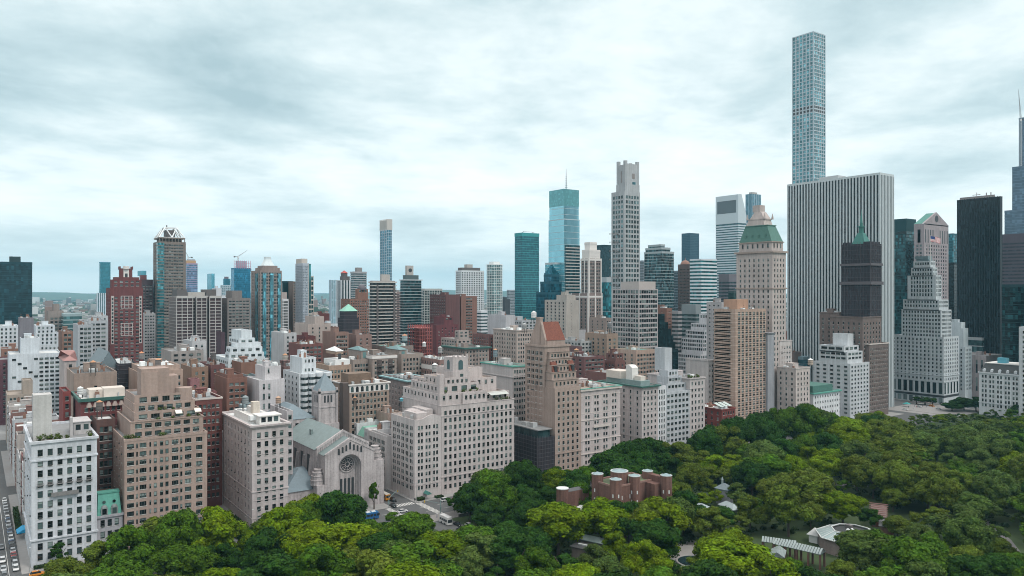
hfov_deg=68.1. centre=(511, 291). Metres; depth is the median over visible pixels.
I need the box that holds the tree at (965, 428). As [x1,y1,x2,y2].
[947,423,977,434]
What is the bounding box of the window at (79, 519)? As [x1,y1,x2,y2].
[77,516,81,523]
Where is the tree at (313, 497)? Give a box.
[298,492,320,503]
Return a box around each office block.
[61,313,81,330]
[96,293,105,314]
[207,274,214,288]
[220,277,230,296]
[329,280,335,323]
[477,310,487,333]
[612,281,657,371]
[640,260,643,280]
[672,311,681,352]
[674,271,677,310]
[678,259,689,310]
[678,314,706,374]
[682,233,698,261]
[682,304,700,337]
[690,259,716,313]
[707,298,723,358]
[719,274,735,301]
[894,218,915,333]
[948,233,956,262]
[951,319,971,398]
[972,351,1001,396]
[1002,233,1023,283]
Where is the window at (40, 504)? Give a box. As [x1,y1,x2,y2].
[38,502,42,508]
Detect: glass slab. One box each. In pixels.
[282,281,290,298]
[597,245,610,276]
[948,262,956,321]
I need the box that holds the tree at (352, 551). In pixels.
[339,546,372,570]
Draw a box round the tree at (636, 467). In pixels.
[602,458,644,476]
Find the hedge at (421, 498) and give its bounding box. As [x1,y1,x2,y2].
[417,496,424,500]
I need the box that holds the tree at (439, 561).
[432,558,464,575]
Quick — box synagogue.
[288,418,383,505]
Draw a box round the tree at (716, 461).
[698,454,727,483]
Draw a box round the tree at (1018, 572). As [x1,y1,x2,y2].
[1012,566,1023,575]
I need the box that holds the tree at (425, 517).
[418,512,435,530]
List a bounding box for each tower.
[0,256,31,324]
[46,304,63,331]
[99,262,110,292]
[106,266,142,362]
[138,271,152,312]
[153,225,185,357]
[186,259,197,291]
[231,260,250,329]
[251,257,281,360]
[295,259,313,322]
[312,374,338,449]
[336,271,350,326]
[338,304,358,332]
[350,268,366,298]
[368,274,396,343]
[380,219,391,280]
[399,266,422,351]
[421,289,441,324]
[456,264,483,309]
[486,262,502,333]
[514,231,538,319]
[524,317,581,469]
[536,265,561,321]
[548,173,579,294]
[571,242,602,331]
[609,160,639,332]
[644,244,673,310]
[714,299,765,418]
[716,194,745,297]
[734,205,787,408]
[745,192,760,222]
[787,172,893,406]
[792,31,825,183]
[839,211,883,336]
[894,256,959,403]
[914,212,947,299]
[957,192,1001,353]
[1004,117,1023,233]
[1019,326,1023,415]
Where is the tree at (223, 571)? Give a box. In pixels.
[202,567,240,575]
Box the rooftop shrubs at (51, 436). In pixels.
[36,430,92,440]
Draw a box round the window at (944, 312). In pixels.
[894,301,957,380]
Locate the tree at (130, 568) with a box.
[83,560,157,575]
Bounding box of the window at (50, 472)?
[47,469,52,476]
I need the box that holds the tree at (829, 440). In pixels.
[811,432,842,454]
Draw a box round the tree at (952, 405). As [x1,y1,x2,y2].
[941,401,963,410]
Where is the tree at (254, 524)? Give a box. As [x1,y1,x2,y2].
[250,518,260,528]
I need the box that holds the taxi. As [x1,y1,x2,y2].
[29,570,44,575]
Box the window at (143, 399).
[139,397,146,402]
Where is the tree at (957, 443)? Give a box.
[939,429,975,459]
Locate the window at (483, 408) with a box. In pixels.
[444,404,510,489]
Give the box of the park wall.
[158,423,921,574]
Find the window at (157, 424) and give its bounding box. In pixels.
[155,422,161,426]
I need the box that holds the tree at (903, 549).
[877,534,951,575]
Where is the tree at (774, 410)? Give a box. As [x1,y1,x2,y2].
[769,407,782,414]
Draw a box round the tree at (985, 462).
[964,448,1000,472]
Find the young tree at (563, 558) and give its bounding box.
[551,553,578,567]
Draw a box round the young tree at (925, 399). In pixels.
[920,397,930,404]
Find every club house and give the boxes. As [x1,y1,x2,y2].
[705,401,735,426]
[810,381,841,415]
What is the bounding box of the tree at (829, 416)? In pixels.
[819,409,833,430]
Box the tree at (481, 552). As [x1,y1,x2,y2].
[450,532,496,567]
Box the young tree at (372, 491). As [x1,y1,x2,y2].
[368,482,378,508]
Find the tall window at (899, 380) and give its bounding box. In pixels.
[898,379,900,389]
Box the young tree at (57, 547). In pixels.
[50,542,68,558]
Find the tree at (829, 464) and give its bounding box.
[807,454,840,476]
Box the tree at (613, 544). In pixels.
[601,532,627,556]
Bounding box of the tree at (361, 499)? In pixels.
[353,494,368,522]
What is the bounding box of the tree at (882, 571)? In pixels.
[853,566,896,575]
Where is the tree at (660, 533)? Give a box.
[631,518,682,557]
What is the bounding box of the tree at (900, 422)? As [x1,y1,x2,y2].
[878,417,915,431]
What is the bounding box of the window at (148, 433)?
[145,431,151,436]
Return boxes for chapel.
[268,402,314,426]
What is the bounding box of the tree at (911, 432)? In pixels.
[908,430,931,434]
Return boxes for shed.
[569,542,600,557]
[576,534,603,545]
[718,501,739,521]
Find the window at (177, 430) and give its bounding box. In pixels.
[174,428,180,433]
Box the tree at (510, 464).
[503,460,540,479]
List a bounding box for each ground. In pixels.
[0,293,978,575]
[237,412,1023,575]
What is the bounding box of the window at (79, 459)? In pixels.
[77,457,81,462]
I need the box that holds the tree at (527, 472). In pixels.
[506,459,544,492]
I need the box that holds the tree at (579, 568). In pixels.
[552,561,600,575]
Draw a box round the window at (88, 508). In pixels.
[86,505,91,512]
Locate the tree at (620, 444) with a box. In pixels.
[611,441,633,447]
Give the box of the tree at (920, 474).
[903,471,936,508]
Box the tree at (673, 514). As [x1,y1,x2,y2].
[632,495,693,530]
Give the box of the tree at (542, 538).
[509,525,556,555]
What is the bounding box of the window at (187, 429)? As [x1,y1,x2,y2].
[183,427,189,432]
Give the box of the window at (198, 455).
[196,453,201,457]
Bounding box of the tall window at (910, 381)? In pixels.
[909,380,912,390]
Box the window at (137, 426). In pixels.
[135,424,141,428]
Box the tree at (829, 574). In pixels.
[823,573,843,575]
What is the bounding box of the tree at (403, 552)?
[384,540,463,575]
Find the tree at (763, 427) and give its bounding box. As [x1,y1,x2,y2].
[744,415,785,442]
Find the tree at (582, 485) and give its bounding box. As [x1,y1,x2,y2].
[571,482,591,505]
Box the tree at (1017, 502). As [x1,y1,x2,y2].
[1007,492,1023,512]
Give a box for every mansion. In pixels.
[97,488,123,553]
[514,417,554,471]
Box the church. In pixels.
[88,347,115,370]
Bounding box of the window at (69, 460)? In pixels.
[67,458,72,463]
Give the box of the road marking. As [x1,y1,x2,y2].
[0,502,446,575]
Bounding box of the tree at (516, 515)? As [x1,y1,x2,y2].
[505,504,531,527]
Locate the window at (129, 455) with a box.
[127,452,133,457]
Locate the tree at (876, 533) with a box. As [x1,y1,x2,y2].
[863,528,892,553]
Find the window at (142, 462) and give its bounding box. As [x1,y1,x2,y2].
[140,459,145,464]
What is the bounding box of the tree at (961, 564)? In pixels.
[945,553,993,575]
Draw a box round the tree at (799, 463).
[783,454,808,471]
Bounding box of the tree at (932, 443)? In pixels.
[911,432,944,455]
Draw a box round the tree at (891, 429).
[873,422,910,439]
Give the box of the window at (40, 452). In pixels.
[38,450,42,456]
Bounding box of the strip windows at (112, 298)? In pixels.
[112,298,112,342]
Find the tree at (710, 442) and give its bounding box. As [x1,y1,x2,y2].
[691,430,723,456]
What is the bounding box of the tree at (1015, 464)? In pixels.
[1007,453,1023,482]
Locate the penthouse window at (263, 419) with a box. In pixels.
[261,416,277,421]
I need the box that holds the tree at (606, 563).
[592,555,629,573]
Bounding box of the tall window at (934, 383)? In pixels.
[933,382,935,392]
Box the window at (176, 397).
[173,395,179,400]
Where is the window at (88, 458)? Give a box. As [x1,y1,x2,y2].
[86,456,91,461]
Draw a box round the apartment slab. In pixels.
[169,289,221,360]
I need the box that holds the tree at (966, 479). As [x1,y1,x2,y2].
[947,469,976,493]
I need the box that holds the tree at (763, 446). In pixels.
[743,439,785,459]
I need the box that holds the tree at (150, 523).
[139,511,199,569]
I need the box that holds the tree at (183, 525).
[148,507,204,553]
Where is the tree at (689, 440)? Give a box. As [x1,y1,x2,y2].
[686,435,693,445]
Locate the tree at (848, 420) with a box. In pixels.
[830,416,872,438]
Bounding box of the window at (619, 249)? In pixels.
[613,249,638,288]
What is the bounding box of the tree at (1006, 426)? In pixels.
[993,421,1022,438]
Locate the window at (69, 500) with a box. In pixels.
[67,498,72,504]
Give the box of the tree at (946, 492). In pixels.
[911,472,963,513]
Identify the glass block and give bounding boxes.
[545,262,559,280]
[602,277,610,317]
[658,314,677,371]
[728,291,735,298]
[798,356,808,366]
[968,337,983,351]
[1002,284,1023,361]
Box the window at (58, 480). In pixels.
[57,478,62,485]
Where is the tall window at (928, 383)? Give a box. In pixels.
[927,382,929,392]
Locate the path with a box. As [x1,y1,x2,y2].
[985,519,1019,551]
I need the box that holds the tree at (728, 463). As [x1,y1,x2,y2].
[720,459,743,468]
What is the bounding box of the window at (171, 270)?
[155,270,182,346]
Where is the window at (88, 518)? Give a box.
[86,515,91,522]
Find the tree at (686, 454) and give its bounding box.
[662,441,696,465]
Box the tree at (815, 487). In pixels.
[777,469,835,503]
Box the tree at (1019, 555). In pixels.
[994,551,1023,561]
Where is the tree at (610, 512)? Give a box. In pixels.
[594,506,630,536]
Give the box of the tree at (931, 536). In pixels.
[912,530,949,553]
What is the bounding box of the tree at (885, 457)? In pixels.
[874,452,917,471]
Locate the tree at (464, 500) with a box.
[453,482,484,521]
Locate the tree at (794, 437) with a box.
[793,432,814,438]
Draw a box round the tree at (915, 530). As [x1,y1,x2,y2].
[898,522,939,540]
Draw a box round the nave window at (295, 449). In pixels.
[294,447,296,465]
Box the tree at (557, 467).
[540,466,567,480]
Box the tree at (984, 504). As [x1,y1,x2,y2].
[948,491,994,518]
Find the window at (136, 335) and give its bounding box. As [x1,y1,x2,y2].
[115,335,138,362]
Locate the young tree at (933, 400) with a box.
[929,398,937,404]
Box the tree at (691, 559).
[679,556,697,575]
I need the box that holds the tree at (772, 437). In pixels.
[764,431,786,445]
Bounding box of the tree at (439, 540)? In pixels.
[418,529,468,561]
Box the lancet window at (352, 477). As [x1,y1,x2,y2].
[352,477,353,493]
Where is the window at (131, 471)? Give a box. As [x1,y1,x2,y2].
[127,469,133,474]
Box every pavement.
[0,398,972,574]
[153,484,591,573]
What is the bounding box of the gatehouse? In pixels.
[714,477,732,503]
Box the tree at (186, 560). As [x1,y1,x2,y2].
[145,544,220,575]
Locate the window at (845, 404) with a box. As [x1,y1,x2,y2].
[844,393,868,413]
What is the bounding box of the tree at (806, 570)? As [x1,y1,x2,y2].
[794,565,824,575]
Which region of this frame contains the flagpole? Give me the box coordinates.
[930,235,939,260]
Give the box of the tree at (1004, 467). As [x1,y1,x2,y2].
[996,456,1012,473]
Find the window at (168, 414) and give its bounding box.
[163,412,171,417]
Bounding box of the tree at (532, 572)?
[513,568,549,575]
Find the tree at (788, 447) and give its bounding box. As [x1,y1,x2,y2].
[773,438,798,459]
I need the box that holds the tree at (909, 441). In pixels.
[874,432,926,459]
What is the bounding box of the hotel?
[978,357,1018,416]
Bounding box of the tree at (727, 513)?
[717,505,737,525]
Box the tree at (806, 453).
[798,446,822,466]
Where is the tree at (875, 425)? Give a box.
[863,419,894,442]
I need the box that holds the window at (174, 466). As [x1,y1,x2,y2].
[172,464,178,468]
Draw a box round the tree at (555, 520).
[525,501,590,556]
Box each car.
[0,556,5,562]
[0,565,6,571]
[1,571,7,575]
[9,542,14,548]
[10,551,16,556]
[12,559,17,566]
[13,563,18,571]
[397,508,407,512]
[453,521,461,526]
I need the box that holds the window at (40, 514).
[37,512,42,519]
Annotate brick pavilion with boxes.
[869,502,887,526]
[879,519,893,535]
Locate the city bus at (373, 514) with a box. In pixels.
[366,510,379,519]
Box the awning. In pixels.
[16,525,24,533]
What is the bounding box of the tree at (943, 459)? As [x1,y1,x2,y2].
[938,453,963,465]
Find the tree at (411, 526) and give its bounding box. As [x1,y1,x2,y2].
[383,511,431,543]
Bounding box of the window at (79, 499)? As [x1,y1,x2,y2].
[76,496,81,503]
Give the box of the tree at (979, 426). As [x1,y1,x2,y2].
[968,422,986,430]
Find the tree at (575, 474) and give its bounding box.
[561,468,591,489]
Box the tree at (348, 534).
[324,522,382,550]
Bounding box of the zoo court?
[670,541,695,565]
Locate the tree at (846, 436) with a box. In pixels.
[826,433,866,445]
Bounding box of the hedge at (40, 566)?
[33,558,77,569]
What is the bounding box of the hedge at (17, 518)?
[12,506,21,532]
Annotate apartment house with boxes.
[0,321,17,356]
[0,356,7,424]
[1,343,17,356]
[6,378,32,442]
[8,333,59,414]
[23,392,98,567]
[34,321,57,349]
[58,326,72,350]
[58,350,76,386]
[59,387,70,420]
[67,362,116,416]
[71,385,124,426]
[73,319,92,366]
[86,317,107,359]
[88,312,107,319]
[92,414,114,489]
[111,471,112,487]
[113,366,207,546]
[129,358,182,388]
[161,344,203,367]
[181,358,207,387]
[183,335,205,360]
[192,386,216,393]
[192,387,222,505]
[200,358,224,389]
[214,367,246,429]
[216,329,264,367]
[216,331,224,353]
[222,401,290,526]
[232,356,255,374]
[246,360,284,411]
[254,358,280,364]
[270,404,292,476]
[271,328,296,362]
[279,360,289,377]
[283,349,331,414]
[289,339,322,362]
[295,312,330,342]
[297,332,315,341]
[316,346,350,382]
[322,327,348,362]
[325,321,336,326]
[332,371,390,434]
[341,346,368,371]
[349,330,371,348]
[361,346,381,351]
[366,349,396,379]
[368,429,390,488]
[372,341,412,352]
[376,405,400,423]
[379,372,419,411]
[384,345,422,374]
[391,405,441,499]
[401,354,514,494]
[421,354,443,374]
[424,314,457,355]
[441,330,470,356]
[441,343,491,366]
[473,333,492,360]
[480,357,524,420]
[488,311,514,333]
[493,325,533,363]
[515,316,535,328]
[545,292,578,338]
[565,337,591,353]
[569,345,581,351]
[570,351,604,377]
[579,329,585,339]
[579,378,622,466]
[585,330,617,357]
[586,367,619,380]
[589,315,610,332]
[597,364,660,441]
[605,349,624,368]
[615,345,655,379]
[647,370,705,437]
[655,347,689,444]
[658,385,665,440]
[685,357,713,403]
[792,348,800,362]
[814,333,868,418]
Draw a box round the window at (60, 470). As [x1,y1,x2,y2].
[57,468,62,475]
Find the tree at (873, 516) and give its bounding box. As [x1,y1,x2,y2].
[364,404,1023,575]
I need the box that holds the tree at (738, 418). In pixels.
[719,415,748,441]
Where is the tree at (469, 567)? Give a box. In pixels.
[456,559,483,575]
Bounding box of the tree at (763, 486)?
[755,478,779,501]
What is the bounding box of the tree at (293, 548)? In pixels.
[271,538,308,574]
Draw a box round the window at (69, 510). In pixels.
[67,508,72,514]
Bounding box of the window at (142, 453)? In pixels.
[139,451,146,456]
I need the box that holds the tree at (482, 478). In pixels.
[473,468,508,498]
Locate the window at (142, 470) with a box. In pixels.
[140,468,146,472]
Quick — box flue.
[765,332,775,410]
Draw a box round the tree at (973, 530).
[941,514,996,552]
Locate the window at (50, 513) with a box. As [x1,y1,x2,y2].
[48,510,52,517]
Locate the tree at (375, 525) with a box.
[358,519,384,531]
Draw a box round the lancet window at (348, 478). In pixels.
[348,478,349,493]
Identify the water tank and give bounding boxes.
[77,386,83,397]
[90,360,95,375]
[96,400,102,418]
[139,351,143,360]
[155,358,160,365]
[211,351,215,364]
[242,395,248,410]
[275,396,280,407]
[282,354,287,364]
[402,334,407,345]
[422,342,425,350]
[432,363,437,373]
[438,346,441,358]
[493,348,497,362]
[522,323,526,332]
[531,311,535,322]
[607,322,611,333]
[808,358,812,364]
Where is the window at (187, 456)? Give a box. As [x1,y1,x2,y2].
[185,454,191,459]
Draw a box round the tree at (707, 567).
[681,559,737,575]
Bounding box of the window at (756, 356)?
[714,356,765,417]
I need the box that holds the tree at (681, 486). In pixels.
[672,481,692,491]
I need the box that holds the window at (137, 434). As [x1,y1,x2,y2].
[135,432,141,436]
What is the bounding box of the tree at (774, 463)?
[743,453,792,476]
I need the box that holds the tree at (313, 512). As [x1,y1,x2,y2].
[285,500,323,528]
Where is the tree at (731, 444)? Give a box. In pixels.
[714,424,747,455]
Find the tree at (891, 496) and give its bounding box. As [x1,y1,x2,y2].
[880,488,911,511]
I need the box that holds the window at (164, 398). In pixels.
[162,395,169,400]
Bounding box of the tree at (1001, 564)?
[975,552,1023,575]
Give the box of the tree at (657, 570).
[638,565,676,575]
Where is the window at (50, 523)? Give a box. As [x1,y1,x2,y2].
[47,521,52,528]
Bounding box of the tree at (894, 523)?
[881,515,910,535]
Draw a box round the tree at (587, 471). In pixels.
[579,465,596,482]
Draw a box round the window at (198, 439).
[196,437,201,441]
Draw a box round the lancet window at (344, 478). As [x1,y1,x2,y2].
[344,478,345,492]
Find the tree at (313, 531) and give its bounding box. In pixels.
[278,519,340,550]
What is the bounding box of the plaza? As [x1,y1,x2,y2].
[888,403,978,416]
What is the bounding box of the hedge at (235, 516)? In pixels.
[233,514,248,526]
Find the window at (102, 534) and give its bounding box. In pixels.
[100,531,104,538]
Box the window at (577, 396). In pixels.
[528,396,578,469]
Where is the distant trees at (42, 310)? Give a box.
[32,299,786,319]
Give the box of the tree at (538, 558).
[513,545,554,575]
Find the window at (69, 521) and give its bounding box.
[67,518,72,525]
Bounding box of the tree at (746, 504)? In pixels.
[734,494,771,529]
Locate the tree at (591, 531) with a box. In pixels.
[583,520,596,534]
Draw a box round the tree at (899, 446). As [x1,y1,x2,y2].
[870,436,910,457]
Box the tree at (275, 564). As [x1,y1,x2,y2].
[233,550,302,575]
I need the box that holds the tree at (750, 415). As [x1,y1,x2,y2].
[743,413,757,419]
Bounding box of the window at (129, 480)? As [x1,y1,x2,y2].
[127,478,133,482]
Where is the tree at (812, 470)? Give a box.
[804,467,822,474]
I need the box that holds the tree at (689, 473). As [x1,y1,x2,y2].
[674,462,709,487]
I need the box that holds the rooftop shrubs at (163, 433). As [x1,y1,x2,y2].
[129,431,167,438]
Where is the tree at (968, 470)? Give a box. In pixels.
[949,466,978,475]
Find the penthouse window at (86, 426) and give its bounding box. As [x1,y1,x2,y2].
[76,424,88,429]
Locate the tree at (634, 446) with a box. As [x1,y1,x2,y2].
[616,441,658,466]
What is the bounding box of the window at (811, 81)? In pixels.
[793,63,824,183]
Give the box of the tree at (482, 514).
[469,501,506,527]
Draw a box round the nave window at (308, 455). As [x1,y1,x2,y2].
[307,453,309,470]
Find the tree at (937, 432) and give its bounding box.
[930,429,942,454]
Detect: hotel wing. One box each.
[774,368,775,407]
[776,362,809,409]
[780,339,792,365]
[819,308,840,344]
[829,315,881,361]
[865,342,888,413]
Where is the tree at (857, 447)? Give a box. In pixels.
[840,439,882,463]
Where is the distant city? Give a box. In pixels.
[32,296,786,323]
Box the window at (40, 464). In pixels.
[37,461,42,467]
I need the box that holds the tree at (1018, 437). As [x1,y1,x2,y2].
[1008,431,1023,445]
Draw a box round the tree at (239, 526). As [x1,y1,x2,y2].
[199,517,248,539]
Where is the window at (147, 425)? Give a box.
[145,423,151,427]
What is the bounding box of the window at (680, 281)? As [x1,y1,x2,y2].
[680,281,688,308]
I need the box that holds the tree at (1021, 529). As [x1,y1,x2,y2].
[1019,522,1023,542]
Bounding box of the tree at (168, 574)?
[155,573,185,575]
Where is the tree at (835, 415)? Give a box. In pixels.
[827,412,839,424]
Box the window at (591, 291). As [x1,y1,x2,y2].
[577,287,599,328]
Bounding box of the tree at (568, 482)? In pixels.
[554,478,586,495]
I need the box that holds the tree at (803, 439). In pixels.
[788,433,817,456]
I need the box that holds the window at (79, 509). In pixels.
[77,506,81,513]
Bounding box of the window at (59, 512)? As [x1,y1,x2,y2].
[57,509,62,516]
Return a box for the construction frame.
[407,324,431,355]
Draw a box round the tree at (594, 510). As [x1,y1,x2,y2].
[580,496,632,537]
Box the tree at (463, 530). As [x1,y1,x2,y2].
[447,523,496,544]
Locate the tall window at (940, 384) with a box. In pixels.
[939,383,941,393]
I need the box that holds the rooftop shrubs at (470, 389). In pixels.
[444,387,478,393]
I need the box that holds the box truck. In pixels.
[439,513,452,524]
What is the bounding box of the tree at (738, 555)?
[697,535,778,575]
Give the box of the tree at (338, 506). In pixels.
[314,489,366,525]
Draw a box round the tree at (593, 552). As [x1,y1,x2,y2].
[575,543,609,564]
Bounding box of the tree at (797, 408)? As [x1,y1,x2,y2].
[787,406,804,420]
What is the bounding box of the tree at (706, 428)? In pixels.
[694,424,724,445]
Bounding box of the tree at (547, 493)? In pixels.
[535,485,555,501]
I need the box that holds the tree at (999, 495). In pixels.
[970,474,1010,516]
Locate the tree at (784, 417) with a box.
[773,407,807,438]
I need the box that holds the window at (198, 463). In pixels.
[196,461,201,465]
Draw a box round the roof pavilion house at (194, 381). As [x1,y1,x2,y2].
[187,377,199,387]
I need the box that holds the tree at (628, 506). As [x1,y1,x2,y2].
[610,500,645,544]
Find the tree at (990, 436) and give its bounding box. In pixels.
[971,430,1016,452]
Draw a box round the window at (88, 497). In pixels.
[86,495,91,502]
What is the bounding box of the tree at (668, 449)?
[655,439,674,457]
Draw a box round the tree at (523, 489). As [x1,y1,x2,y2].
[516,483,539,502]
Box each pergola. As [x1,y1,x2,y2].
[761,536,796,558]
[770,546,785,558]
[773,538,825,569]
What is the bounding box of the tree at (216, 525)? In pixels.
[175,505,234,550]
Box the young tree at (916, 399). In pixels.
[910,397,922,403]
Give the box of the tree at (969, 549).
[948,544,984,556]
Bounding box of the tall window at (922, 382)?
[921,381,923,391]
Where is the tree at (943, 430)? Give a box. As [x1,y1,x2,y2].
[939,429,964,434]
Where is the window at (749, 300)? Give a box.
[749,300,783,366]
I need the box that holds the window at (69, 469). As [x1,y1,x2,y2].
[67,467,72,474]
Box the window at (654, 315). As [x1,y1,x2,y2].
[613,314,656,371]
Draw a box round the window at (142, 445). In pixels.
[140,443,146,447]
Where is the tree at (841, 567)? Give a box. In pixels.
[825,558,856,575]
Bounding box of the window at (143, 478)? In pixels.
[139,476,146,481]
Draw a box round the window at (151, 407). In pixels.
[148,405,153,410]
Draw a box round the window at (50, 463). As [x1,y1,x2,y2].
[47,460,52,466]
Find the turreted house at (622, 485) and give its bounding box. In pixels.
[591,468,671,540]
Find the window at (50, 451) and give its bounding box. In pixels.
[48,449,52,455]
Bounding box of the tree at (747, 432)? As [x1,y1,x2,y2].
[721,418,756,441]
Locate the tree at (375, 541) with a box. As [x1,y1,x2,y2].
[355,531,398,550]
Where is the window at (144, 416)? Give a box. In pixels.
[138,414,146,419]
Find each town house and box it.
[7,396,31,425]
[7,405,7,448]
[8,399,31,453]
[9,415,10,458]
[10,424,10,462]
[11,405,52,467]
[12,411,31,472]
[13,412,57,476]
[14,438,14,481]
[15,419,58,486]
[16,429,24,490]
[17,448,22,495]
[18,455,19,504]
[19,451,22,509]
[20,452,22,513]
[21,461,22,518]
[23,448,24,524]
[222,430,222,502]
[354,418,378,435]
[357,425,376,438]
[364,420,390,440]
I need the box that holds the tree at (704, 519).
[689,505,730,535]
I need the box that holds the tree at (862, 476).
[849,462,881,498]
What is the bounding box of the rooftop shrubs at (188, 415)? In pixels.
[156,413,199,418]
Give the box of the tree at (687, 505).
[663,496,694,530]
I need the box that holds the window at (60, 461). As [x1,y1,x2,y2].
[57,459,62,465]
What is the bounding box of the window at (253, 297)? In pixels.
[253,297,277,359]
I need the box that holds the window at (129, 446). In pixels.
[127,444,133,449]
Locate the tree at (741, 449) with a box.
[735,444,748,459]
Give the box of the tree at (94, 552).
[80,540,108,570]
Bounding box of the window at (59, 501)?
[57,499,62,506]
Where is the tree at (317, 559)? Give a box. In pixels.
[284,542,360,575]
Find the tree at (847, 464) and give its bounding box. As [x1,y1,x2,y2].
[839,454,873,490]
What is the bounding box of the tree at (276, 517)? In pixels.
[253,502,306,539]
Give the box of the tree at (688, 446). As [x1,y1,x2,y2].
[676,441,692,452]
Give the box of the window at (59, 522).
[57,519,62,526]
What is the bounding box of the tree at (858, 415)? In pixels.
[854,412,872,418]
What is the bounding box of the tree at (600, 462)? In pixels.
[588,449,631,471]
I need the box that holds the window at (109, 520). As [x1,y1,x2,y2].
[107,519,111,526]
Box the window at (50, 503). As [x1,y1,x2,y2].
[48,500,52,507]
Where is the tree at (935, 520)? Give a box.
[923,504,986,534]
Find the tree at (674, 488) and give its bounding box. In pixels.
[672,485,677,495]
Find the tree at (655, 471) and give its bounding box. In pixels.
[641,465,661,474]
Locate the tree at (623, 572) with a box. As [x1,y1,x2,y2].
[593,568,634,575]
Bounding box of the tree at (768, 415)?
[753,411,773,419]
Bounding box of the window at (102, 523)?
[100,520,104,527]
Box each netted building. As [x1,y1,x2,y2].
[18,314,33,352]
[115,357,136,389]
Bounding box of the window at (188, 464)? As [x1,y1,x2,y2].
[185,462,191,467]
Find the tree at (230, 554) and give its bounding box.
[206,542,241,567]
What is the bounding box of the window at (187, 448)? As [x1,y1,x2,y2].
[185,446,191,450]
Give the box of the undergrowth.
[440,416,1023,575]
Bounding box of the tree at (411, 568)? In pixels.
[379,561,445,575]
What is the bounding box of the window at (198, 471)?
[114,469,202,527]
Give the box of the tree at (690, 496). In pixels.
[672,489,705,534]
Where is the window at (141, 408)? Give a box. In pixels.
[138,406,145,411]
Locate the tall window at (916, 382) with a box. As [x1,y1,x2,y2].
[915,381,917,391]
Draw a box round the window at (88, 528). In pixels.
[27,515,90,561]
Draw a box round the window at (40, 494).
[38,491,42,498]
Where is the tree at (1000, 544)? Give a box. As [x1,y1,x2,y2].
[984,536,1018,553]
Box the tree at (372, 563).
[341,549,398,575]
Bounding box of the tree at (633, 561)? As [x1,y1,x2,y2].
[620,539,673,574]
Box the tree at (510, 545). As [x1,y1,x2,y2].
[487,530,533,574]
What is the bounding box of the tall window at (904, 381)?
[903,379,906,389]
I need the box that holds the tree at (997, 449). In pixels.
[974,440,1013,464]
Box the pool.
[676,555,693,564]
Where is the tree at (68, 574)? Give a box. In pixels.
[51,572,86,575]
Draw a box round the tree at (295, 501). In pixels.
[281,500,299,506]
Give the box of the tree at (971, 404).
[961,397,978,410]
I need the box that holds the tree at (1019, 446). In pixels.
[1010,441,1023,452]
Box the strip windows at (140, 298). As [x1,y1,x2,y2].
[140,298,140,341]
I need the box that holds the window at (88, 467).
[86,465,91,471]
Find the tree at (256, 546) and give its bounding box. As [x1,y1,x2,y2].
[236,526,291,568]
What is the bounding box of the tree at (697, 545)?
[694,536,715,558]
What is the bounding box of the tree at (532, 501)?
[510,495,542,510]
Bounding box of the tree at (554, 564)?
[549,558,560,570]
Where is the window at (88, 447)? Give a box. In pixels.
[86,445,91,451]
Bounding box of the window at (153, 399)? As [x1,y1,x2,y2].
[151,396,158,401]
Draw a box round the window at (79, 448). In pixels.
[77,446,81,452]
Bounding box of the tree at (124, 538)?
[99,524,155,568]
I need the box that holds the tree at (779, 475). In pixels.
[766,472,787,482]
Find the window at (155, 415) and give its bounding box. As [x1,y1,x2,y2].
[151,413,159,418]
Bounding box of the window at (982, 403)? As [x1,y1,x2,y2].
[982,403,1017,408]
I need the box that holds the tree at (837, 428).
[825,421,868,442]
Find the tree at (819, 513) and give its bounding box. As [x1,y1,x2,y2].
[805,501,826,528]
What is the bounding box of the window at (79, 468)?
[77,466,81,472]
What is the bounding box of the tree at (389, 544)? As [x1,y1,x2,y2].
[380,539,411,550]
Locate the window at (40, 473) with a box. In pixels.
[38,470,42,477]
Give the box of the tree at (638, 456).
[625,449,655,467]
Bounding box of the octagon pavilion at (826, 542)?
[815,523,869,556]
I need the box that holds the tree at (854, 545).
[833,528,900,570]
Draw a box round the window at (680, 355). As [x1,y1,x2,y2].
[678,347,705,372]
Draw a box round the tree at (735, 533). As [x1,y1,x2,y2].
[707,527,753,541]
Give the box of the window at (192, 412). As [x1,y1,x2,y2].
[187,410,195,414]
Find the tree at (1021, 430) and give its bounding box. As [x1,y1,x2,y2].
[1010,428,1023,437]
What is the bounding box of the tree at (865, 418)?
[859,414,882,421]
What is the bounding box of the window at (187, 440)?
[185,438,191,442]
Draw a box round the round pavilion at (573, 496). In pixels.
[556,486,588,506]
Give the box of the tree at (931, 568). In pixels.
[899,560,946,575]
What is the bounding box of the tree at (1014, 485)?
[979,470,1021,495]
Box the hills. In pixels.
[32,288,786,299]
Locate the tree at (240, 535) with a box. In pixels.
[235,528,256,540]
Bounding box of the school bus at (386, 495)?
[384,491,389,499]
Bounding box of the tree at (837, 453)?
[820,448,843,457]
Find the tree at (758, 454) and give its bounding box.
[751,452,791,470]
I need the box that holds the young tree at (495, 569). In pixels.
[483,565,504,575]
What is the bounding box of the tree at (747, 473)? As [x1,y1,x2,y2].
[730,459,770,495]
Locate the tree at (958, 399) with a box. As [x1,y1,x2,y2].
[949,397,973,409]
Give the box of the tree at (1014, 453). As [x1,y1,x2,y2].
[999,450,1022,461]
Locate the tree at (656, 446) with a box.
[635,437,669,466]
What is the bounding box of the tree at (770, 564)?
[743,551,800,575]
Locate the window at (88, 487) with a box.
[86,485,91,491]
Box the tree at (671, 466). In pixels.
[661,458,682,477]
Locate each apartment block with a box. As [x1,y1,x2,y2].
[143,310,154,361]
[212,286,220,295]
[222,291,249,351]
[282,292,286,298]
[282,299,288,331]
[288,281,294,331]
[316,311,329,322]
[341,284,368,333]
[396,290,399,343]
[430,292,459,329]
[459,294,476,344]
[502,297,509,314]
[507,290,514,314]
[658,305,671,334]

